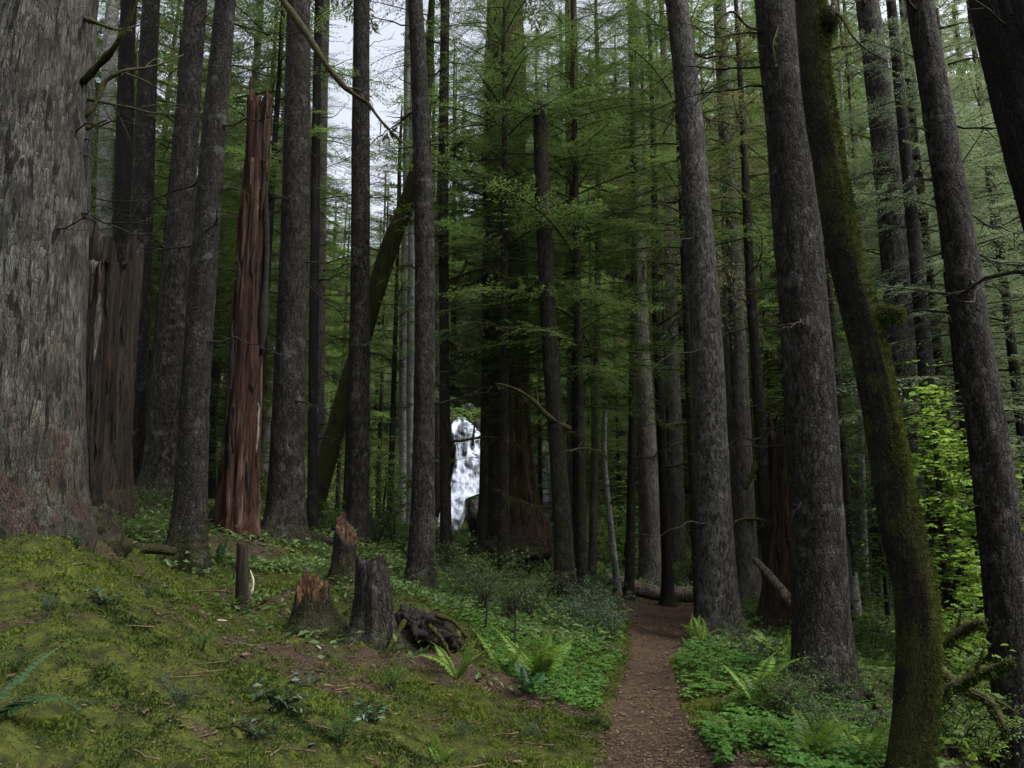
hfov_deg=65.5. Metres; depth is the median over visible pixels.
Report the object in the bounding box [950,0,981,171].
conifer tree
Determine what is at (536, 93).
conifer tree
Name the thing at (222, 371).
conifer tree
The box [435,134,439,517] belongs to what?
conifer tree
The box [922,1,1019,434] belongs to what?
conifer tree
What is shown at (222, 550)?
sword fern
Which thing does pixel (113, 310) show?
broken snag
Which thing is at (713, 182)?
conifer tree
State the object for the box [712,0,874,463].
conifer tree
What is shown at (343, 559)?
tree stump
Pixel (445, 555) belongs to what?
huckleberry bush
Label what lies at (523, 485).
cedar tree
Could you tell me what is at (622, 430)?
conifer tree
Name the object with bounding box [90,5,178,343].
conifer tree
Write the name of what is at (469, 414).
vine maple
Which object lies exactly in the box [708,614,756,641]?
bush
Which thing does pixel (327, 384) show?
conifer tree
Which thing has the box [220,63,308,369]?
conifer tree
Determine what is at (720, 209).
conifer tree
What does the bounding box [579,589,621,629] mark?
trailside bush
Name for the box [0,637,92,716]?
sword fern
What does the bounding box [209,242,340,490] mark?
hemlock tree
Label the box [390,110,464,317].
conifer tree
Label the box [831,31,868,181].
conifer tree
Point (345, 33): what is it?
sky
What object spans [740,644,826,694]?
bush
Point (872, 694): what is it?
bush
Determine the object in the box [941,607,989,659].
fallen limb
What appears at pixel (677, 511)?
conifer tree
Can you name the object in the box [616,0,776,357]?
hemlock tree
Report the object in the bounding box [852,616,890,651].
gully bush
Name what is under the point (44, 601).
moss seedling
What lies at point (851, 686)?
bush
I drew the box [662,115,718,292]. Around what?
conifer tree
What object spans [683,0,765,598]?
conifer tree
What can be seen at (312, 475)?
conifer tree
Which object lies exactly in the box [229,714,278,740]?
salal sprig
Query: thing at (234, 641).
fallen log
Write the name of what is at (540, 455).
hemlock tree
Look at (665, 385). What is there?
hemlock tree
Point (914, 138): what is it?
hemlock tree
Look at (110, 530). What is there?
root mass
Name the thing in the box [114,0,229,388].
conifer tree
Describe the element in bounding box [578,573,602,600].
trailside bush
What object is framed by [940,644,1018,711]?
fallen limb
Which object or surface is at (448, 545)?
huckleberry bush
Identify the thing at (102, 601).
salal sprig
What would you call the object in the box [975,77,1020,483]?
conifer tree
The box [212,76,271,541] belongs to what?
broken snag
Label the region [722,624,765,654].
bush
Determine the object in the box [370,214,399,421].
conifer tree
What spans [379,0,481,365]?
conifer tree
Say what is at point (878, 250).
hemlock tree
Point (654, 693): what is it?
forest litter
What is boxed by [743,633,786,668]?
bush
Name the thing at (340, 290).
conifer tree
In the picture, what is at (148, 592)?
moss seedling
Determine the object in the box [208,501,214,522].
shade bush
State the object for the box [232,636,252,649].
moss seedling
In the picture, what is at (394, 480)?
vine maple
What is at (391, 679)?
moss seedling
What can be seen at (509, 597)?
sapling
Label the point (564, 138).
conifer tree
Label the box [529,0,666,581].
conifer tree
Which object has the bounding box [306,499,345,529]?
shade bush
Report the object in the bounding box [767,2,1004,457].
conifer tree
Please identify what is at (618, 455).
hemlock tree
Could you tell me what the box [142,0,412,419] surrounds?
hemlock tree
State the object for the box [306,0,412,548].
conifer tree
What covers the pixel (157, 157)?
hemlock tree
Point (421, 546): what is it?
conifer tree
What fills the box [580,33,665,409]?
conifer tree
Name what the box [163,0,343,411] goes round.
conifer tree
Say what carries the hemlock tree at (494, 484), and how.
on the ground
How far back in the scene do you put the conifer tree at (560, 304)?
56.69 m
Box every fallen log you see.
[130,539,176,555]
[208,505,333,544]
[225,638,266,649]
[606,573,692,601]
[621,585,659,600]
[862,683,888,722]
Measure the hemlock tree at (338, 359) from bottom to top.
16.900 m
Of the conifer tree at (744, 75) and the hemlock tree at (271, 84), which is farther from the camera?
the conifer tree at (744, 75)
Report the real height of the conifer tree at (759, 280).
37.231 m
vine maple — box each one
[338,418,411,536]
[450,403,480,445]
[587,461,638,573]
[847,464,893,616]
[854,609,1023,767]
[861,359,1023,689]
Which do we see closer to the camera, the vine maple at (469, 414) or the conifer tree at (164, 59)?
the conifer tree at (164, 59)
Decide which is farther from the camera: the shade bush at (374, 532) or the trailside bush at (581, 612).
the shade bush at (374, 532)
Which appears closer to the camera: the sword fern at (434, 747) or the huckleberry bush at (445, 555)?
the sword fern at (434, 747)
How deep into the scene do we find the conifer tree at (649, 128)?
89.15 m
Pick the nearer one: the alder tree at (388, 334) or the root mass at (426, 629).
the root mass at (426, 629)
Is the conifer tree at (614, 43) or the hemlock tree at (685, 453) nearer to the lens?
the hemlock tree at (685, 453)
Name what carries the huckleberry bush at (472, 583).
on the ground
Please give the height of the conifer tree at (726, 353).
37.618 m
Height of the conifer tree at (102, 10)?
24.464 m
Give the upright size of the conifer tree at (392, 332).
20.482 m
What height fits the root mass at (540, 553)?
1.010 m
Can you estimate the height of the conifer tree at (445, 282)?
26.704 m
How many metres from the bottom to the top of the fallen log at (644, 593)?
0.410 m
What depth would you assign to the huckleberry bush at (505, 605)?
11.34 m
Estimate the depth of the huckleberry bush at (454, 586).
12.64 m
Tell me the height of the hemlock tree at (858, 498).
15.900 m
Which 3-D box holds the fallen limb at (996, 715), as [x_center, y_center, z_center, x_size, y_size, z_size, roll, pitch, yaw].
[4.143,2.821,7.201,0.266,0.622,0.916,4,-12,-17]
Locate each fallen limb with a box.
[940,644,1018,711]
[940,662,1018,742]
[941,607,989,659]
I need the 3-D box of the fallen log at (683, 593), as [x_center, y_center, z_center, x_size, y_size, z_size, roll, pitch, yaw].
[3.943,5.486,21.395,2.886,0.806,0.483,-3,-11,13]
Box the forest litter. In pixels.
[0,513,988,767]
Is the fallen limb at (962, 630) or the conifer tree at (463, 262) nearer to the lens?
the fallen limb at (962, 630)
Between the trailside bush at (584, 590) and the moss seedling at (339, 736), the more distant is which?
the trailside bush at (584, 590)
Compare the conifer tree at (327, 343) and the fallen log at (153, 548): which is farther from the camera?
the conifer tree at (327, 343)
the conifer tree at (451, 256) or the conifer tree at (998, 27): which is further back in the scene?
the conifer tree at (451, 256)
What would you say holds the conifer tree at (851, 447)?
on the ground
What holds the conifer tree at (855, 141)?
on the ground
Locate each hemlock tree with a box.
[90,29,215,362]
[91,0,282,421]
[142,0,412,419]
[149,120,280,384]
[150,0,378,346]
[208,204,307,476]
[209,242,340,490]
[212,58,412,398]
[267,125,435,510]
[305,217,398,507]
[307,94,480,521]
[328,191,452,515]
[361,0,663,580]
[370,0,636,536]
[435,0,742,597]
[436,0,684,566]
[450,0,688,443]
[451,276,604,533]
[530,190,687,554]
[531,257,627,544]
[536,0,844,615]
[564,237,688,567]
[598,234,690,551]
[598,343,689,540]
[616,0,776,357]
[625,340,690,542]
[676,216,768,569]
[683,335,774,554]
[690,241,858,544]
[704,0,945,620]
[760,298,883,560]
[776,149,959,591]
[779,0,1023,664]
[828,0,1023,690]
[831,0,1023,584]
[834,105,1023,612]
[834,308,883,560]
[835,81,1019,527]
[849,267,884,553]
[865,8,1023,527]
[944,175,1023,557]
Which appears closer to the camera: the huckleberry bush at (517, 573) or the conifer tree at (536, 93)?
the huckleberry bush at (517, 573)
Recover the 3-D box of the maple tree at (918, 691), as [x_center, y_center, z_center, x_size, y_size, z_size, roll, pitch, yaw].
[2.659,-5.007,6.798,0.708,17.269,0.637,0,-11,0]
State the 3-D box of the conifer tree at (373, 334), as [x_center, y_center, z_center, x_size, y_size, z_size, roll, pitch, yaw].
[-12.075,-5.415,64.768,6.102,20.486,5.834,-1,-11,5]
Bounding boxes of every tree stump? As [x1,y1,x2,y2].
[234,542,250,611]
[281,568,349,641]
[325,512,356,586]
[336,554,417,653]
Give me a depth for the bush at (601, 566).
21.79 m
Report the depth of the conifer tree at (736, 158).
71.37 m
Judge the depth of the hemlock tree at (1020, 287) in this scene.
18.68 m
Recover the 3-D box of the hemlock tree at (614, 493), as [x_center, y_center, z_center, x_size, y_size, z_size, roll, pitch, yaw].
[3.005,-0.286,31.600,6.193,15.900,7.085,5,-12,-22]
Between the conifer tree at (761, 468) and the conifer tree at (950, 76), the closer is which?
the conifer tree at (761, 468)
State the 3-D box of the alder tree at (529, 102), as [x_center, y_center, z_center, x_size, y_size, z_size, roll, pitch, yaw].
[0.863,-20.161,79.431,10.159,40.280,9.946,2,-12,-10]
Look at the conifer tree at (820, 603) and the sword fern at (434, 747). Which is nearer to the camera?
the sword fern at (434, 747)
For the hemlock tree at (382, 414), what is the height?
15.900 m
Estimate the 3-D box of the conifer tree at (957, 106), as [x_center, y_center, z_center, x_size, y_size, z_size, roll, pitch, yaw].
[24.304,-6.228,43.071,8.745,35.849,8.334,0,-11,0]
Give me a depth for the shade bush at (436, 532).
17.61 m
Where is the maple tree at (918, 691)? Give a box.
[794,0,946,767]
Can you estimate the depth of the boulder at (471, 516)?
42.09 m
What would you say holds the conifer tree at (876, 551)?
on the ground
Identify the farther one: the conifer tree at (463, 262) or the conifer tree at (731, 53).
the conifer tree at (731, 53)
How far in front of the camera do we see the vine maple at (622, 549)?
25.86 m
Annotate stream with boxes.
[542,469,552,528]
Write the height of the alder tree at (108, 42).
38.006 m
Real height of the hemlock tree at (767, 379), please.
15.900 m
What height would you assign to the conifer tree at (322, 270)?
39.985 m
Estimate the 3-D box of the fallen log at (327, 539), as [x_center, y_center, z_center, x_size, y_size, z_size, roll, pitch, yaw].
[-4.189,2.430,13.667,2.363,0.735,0.204,3,-12,-14]
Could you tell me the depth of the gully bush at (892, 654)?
11.41 m
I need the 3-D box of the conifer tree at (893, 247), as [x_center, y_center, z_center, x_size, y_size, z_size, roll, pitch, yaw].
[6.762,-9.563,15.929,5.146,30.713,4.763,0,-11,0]
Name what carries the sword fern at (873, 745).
on the ground
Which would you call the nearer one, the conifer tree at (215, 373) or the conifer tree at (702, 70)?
the conifer tree at (215, 373)
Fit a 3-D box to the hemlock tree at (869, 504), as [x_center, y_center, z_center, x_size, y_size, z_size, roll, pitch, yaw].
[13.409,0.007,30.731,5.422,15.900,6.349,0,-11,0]
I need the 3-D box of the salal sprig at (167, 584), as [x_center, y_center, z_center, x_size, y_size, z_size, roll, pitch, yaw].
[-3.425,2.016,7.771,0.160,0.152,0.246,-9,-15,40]
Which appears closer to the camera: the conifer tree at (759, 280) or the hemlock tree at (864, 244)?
the hemlock tree at (864, 244)
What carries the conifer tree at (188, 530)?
on the ground
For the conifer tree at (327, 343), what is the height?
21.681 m
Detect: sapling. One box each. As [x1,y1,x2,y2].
[453,565,516,626]
[476,575,548,648]
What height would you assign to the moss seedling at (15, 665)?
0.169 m
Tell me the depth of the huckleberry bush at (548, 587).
13.11 m
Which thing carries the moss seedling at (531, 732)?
on the ground
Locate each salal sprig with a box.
[84,585,124,606]
[161,583,174,590]
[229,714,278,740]
[247,670,324,714]
[341,694,402,723]
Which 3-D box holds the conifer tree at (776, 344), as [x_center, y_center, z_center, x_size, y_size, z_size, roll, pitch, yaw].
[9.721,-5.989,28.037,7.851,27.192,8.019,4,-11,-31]
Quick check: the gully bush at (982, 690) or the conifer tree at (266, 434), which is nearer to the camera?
the gully bush at (982, 690)
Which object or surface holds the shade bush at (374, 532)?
on the ground
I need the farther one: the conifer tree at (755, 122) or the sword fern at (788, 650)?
the conifer tree at (755, 122)
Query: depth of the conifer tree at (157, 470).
14.97 m
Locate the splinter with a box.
[250,570,253,595]
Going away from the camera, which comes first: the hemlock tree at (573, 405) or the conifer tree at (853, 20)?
the hemlock tree at (573, 405)
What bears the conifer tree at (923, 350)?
on the ground
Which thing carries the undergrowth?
on the ground
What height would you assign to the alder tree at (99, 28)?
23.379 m
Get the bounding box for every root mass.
[92,503,132,559]
[381,603,467,667]
[460,535,551,573]
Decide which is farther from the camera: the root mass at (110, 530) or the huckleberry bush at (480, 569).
the huckleberry bush at (480, 569)
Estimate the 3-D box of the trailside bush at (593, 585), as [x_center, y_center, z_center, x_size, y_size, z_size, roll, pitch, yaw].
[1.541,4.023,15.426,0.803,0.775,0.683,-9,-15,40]
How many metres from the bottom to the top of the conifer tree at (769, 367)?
27.888 m
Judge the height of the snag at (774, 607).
4.228 m
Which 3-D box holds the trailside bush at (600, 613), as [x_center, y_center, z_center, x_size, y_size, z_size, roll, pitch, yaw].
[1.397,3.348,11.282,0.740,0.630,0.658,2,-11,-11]
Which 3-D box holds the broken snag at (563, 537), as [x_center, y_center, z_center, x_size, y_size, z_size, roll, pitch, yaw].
[0.521,-0.503,15.759,3.273,10.693,1.815,0,-11,0]
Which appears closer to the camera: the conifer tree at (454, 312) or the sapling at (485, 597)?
the sapling at (485, 597)
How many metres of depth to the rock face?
48.79 m
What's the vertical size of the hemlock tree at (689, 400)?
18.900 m
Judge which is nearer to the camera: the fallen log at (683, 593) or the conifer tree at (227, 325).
the fallen log at (683, 593)
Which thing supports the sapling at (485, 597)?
on the ground
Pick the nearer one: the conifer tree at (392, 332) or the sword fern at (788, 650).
the sword fern at (788, 650)
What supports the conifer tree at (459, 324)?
on the ground
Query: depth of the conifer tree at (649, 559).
24.18 m
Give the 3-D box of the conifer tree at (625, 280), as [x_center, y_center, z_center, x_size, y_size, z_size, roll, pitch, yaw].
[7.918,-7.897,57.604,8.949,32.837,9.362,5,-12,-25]
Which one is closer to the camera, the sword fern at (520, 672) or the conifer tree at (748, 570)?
the sword fern at (520, 672)
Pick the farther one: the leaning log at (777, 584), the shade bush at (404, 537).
the shade bush at (404, 537)
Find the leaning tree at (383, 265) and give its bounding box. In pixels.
[305,0,501,518]
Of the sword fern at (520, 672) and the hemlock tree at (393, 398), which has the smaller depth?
the sword fern at (520, 672)
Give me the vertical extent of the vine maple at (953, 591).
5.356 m
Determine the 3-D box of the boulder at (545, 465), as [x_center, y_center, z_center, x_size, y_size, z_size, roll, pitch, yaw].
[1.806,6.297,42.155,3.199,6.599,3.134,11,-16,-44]
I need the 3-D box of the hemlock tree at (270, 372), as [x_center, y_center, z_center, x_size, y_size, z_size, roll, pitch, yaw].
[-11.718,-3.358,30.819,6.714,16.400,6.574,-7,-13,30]
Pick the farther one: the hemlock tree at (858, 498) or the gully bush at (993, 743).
the hemlock tree at (858, 498)
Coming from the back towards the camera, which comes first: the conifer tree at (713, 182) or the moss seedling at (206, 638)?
the conifer tree at (713, 182)
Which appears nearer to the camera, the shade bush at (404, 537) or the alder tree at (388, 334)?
the shade bush at (404, 537)
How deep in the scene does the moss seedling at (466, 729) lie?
5.25 m
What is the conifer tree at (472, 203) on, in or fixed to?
on the ground
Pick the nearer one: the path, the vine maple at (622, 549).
the path
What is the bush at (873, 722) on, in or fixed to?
on the ground
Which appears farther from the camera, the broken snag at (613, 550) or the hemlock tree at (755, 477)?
the hemlock tree at (755, 477)
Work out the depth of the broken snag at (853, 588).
16.39 m
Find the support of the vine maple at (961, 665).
on the ground
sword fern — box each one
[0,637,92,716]
[213,536,233,561]
[412,634,499,679]
[429,730,456,762]
[470,627,538,673]
[488,627,581,679]
[503,656,555,694]
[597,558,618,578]
[680,614,726,642]
[699,653,814,707]
[744,627,790,664]
[755,702,857,758]
[814,704,890,764]
[857,652,894,670]
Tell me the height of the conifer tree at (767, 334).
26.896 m
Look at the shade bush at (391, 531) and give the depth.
17.63 m
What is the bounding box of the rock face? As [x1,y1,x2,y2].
[450,403,480,502]
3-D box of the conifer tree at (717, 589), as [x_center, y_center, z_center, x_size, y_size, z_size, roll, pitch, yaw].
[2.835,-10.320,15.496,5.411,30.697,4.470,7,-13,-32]
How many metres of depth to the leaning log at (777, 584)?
13.82 m
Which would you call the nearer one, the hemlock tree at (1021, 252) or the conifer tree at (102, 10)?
the hemlock tree at (1021, 252)
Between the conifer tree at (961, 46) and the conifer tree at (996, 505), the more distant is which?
the conifer tree at (961, 46)
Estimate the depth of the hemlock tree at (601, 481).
42.11 m
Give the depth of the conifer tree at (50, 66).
7.04 m
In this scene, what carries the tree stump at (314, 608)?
on the ground
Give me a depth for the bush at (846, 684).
7.12 m
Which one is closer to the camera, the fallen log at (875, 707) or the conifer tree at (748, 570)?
the fallen log at (875, 707)
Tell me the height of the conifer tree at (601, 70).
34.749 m
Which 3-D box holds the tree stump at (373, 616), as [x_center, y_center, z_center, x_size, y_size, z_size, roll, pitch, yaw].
[-1.333,2.300,7.463,0.862,1.378,0.764,10,-15,-42]
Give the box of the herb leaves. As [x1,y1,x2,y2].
[134,494,954,767]
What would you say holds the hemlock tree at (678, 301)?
on the ground
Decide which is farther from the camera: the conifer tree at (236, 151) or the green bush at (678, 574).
the conifer tree at (236, 151)
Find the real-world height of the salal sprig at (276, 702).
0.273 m
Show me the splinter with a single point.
(252, 588)
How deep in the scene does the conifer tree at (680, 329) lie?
56.61 m
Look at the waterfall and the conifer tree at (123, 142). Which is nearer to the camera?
the conifer tree at (123, 142)
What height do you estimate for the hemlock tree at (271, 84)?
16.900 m
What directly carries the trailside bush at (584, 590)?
on the ground
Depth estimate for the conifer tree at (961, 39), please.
33.72 m
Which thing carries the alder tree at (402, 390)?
on the ground
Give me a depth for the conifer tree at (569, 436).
23.18 m
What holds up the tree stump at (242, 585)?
on the ground
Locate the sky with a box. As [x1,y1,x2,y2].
[95,0,985,256]
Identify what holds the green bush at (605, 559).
on the ground
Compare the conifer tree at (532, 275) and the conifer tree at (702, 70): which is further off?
the conifer tree at (702, 70)
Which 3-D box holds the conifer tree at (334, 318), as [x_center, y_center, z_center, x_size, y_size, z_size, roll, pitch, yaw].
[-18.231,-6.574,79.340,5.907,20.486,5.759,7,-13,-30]
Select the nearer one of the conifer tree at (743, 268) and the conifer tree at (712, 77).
the conifer tree at (743, 268)
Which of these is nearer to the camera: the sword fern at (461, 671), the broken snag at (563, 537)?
the sword fern at (461, 671)
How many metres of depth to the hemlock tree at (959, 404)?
13.12 m
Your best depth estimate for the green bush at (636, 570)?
23.89 m
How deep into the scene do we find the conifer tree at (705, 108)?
80.86 m
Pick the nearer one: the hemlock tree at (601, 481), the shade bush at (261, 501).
the shade bush at (261, 501)
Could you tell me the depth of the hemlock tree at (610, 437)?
38.11 m
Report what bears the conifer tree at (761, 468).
on the ground
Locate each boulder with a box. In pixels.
[465,496,478,536]
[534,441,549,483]
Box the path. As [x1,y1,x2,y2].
[597,594,713,767]
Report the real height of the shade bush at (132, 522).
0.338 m
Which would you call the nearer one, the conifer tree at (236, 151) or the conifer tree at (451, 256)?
the conifer tree at (236, 151)
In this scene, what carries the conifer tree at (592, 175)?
on the ground
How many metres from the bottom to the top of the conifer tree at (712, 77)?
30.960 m
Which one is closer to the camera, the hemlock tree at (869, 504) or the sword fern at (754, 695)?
the sword fern at (754, 695)
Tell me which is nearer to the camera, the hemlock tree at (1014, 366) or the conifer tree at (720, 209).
the hemlock tree at (1014, 366)
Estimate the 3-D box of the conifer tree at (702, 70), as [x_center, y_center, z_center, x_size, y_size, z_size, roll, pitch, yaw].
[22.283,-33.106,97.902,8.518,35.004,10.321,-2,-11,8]
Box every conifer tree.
[0,0,188,549]
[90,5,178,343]
[91,0,156,337]
[91,0,207,342]
[93,5,158,333]
[99,0,179,484]
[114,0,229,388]
[116,0,412,576]
[134,0,234,501]
[150,0,279,498]
[152,97,264,390]
[157,1,246,337]
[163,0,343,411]
[216,0,367,548]
[219,75,247,456]
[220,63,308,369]
[220,95,341,433]
[221,13,333,475]
[263,101,350,411]
[273,0,377,532]
[275,0,380,514]
[305,203,343,441]
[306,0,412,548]
[325,220,390,382]
[325,236,342,408]
[326,203,350,411]
[338,0,491,590]
[370,0,530,568]
[370,169,401,390]
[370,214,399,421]
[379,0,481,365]
[381,242,401,383]
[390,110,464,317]
[400,132,463,326]
[425,0,570,543]
[430,34,482,396]
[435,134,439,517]
[448,100,482,366]
[450,30,555,320]
[450,101,537,326]
[451,99,537,350]
[457,89,483,283]
[526,21,554,372]
[526,97,606,440]
[528,6,618,384]
[528,49,556,182]
[528,126,611,448]
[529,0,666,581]
[529,62,653,472]
[542,0,608,534]
[551,0,715,600]
[564,46,624,304]
[565,78,681,493]
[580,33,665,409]
[584,26,624,248]
[585,142,649,440]
[589,0,728,606]
[601,0,773,643]
[605,12,677,360]
[612,0,671,585]
[622,39,722,328]
[625,0,860,581]
[625,96,722,499]
[626,56,662,245]
[646,0,890,706]
[646,9,670,219]
[659,3,690,584]
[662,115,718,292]
[670,10,716,158]
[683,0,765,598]
[695,9,757,250]
[697,0,774,513]
[703,5,743,134]
[704,20,769,397]
[704,52,752,242]
[704,72,768,451]
[710,156,769,435]
[711,0,882,482]
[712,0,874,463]
[715,0,783,431]
[730,3,765,281]
[736,13,882,478]
[737,12,766,254]
[745,175,776,460]
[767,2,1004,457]
[825,0,945,582]
[830,0,950,570]
[831,0,896,607]
[831,0,1023,577]
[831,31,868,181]
[837,0,1020,675]
[838,238,883,562]
[842,0,1023,767]
[875,0,1023,683]
[901,53,1023,574]
[916,2,1015,437]
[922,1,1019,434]
[933,31,977,272]
[942,0,1023,492]
[945,40,1023,420]
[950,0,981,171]
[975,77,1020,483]
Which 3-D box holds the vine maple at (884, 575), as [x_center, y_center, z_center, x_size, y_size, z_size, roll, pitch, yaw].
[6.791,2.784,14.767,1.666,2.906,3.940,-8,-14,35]
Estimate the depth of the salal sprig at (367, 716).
4.81 m
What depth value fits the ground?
5.40 m
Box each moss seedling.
[0,644,43,672]
[39,592,63,609]
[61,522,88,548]
[140,578,166,597]
[150,672,211,706]
[181,628,218,650]
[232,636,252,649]
[317,704,377,747]
[369,656,406,688]
[450,720,473,735]
[518,714,546,735]
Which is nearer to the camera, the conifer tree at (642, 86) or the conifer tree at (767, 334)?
the conifer tree at (767, 334)
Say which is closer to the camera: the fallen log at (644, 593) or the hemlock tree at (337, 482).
the fallen log at (644, 593)
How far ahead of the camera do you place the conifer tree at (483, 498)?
19.05 m
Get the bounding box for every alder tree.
[91,0,181,241]
[92,0,158,261]
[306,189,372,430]
[372,252,400,390]
[381,1,409,525]
[388,0,465,528]
[474,23,552,249]
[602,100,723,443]
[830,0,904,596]
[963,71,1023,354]
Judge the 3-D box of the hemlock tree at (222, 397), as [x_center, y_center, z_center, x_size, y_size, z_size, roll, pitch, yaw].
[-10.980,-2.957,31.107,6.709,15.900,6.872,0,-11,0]
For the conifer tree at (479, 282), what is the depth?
65.48 m
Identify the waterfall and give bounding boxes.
[437,417,479,532]
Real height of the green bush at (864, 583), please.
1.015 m
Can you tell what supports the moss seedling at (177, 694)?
on the ground
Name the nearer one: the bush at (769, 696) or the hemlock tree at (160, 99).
the bush at (769, 696)
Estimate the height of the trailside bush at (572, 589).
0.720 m
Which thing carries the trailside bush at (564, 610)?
on the ground
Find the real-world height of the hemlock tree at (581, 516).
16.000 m
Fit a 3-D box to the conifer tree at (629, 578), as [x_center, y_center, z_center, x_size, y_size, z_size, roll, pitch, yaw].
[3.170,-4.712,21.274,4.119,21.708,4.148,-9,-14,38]
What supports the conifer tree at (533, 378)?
on the ground
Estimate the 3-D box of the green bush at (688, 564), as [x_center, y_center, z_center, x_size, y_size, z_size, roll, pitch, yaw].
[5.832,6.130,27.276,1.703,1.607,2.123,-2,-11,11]
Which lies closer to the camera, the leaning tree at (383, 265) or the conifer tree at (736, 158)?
the leaning tree at (383, 265)
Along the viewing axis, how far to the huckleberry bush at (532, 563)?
15.98 m
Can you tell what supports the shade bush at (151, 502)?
on the ground
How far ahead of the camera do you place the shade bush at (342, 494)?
18.75 m
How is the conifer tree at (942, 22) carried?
on the ground
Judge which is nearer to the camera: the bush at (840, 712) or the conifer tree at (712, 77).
the bush at (840, 712)
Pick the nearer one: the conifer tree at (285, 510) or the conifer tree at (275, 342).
the conifer tree at (285, 510)
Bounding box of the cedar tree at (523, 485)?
[408,0,593,566]
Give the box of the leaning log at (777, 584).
[752,557,790,608]
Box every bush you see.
[121,515,139,537]
[134,485,165,512]
[149,485,209,513]
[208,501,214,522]
[260,498,265,516]
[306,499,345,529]
[331,492,391,526]
[369,502,410,543]
[370,497,409,541]
[380,528,408,554]
[425,551,486,601]
[435,522,452,549]
[435,540,469,568]
[439,537,512,582]
[448,543,532,596]
[448,562,517,609]
[485,576,544,620]
[495,566,566,615]
[500,563,538,586]
[510,553,574,589]
[514,569,580,606]
[537,589,602,623]
[559,582,606,622]
[566,576,633,619]
[569,576,614,607]
[569,596,619,634]
[576,573,616,600]
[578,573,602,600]
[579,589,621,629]
[586,596,641,640]
[587,544,624,565]
[620,560,641,579]
[672,558,691,585]
[674,542,691,582]
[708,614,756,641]
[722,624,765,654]
[739,673,815,719]
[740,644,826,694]
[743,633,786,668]
[759,665,843,722]
[762,671,856,741]
[801,697,859,731]
[802,680,858,714]
[815,667,877,706]
[850,700,891,737]
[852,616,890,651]
[858,570,880,607]
[860,640,895,666]
[860,667,889,702]
[884,681,1022,759]
[949,694,1023,767]
[953,671,990,730]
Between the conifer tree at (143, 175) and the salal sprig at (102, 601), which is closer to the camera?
the salal sprig at (102, 601)
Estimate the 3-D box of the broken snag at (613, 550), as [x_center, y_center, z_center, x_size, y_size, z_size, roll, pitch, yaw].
[2.605,3.096,20.843,0.928,5.513,0.901,5,-12,-25]
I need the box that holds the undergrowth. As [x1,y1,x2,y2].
[104,263,1023,767]
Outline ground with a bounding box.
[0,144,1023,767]
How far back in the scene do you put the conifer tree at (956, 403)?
45.38 m
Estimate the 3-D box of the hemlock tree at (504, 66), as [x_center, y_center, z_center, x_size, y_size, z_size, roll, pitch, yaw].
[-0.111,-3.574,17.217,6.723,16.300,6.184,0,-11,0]
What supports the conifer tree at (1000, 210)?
on the ground
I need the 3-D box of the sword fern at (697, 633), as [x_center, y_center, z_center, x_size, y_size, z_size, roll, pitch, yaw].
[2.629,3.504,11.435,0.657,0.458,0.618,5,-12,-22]
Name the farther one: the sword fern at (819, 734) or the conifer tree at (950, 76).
the conifer tree at (950, 76)
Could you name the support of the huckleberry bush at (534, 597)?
on the ground
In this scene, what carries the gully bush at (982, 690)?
on the ground
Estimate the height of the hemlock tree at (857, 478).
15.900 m
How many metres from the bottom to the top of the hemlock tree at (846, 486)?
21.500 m
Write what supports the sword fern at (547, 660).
on the ground
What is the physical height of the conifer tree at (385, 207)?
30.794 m
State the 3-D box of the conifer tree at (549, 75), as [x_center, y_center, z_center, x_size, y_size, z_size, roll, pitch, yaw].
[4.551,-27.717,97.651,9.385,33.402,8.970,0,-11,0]
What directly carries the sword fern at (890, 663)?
on the ground
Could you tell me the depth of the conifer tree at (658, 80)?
96.89 m
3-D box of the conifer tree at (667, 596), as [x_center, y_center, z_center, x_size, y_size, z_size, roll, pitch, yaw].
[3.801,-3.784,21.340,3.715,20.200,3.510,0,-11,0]
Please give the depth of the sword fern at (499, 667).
7.65 m
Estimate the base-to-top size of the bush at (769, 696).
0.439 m
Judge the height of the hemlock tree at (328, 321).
16.400 m
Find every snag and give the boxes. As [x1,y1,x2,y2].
[86,215,143,528]
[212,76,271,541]
[463,100,618,606]
[598,400,627,594]
[753,428,791,629]
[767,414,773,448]
[846,538,861,620]
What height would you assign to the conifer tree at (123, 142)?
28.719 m
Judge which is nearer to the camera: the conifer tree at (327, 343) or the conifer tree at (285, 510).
the conifer tree at (285, 510)
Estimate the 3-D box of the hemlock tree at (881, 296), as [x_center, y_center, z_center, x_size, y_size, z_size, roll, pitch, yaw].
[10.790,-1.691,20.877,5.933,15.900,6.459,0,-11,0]
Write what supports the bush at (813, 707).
on the ground
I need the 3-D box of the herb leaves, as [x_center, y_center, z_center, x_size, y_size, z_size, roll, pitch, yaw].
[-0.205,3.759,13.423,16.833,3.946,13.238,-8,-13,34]
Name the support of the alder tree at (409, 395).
on the ground
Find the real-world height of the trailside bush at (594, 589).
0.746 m

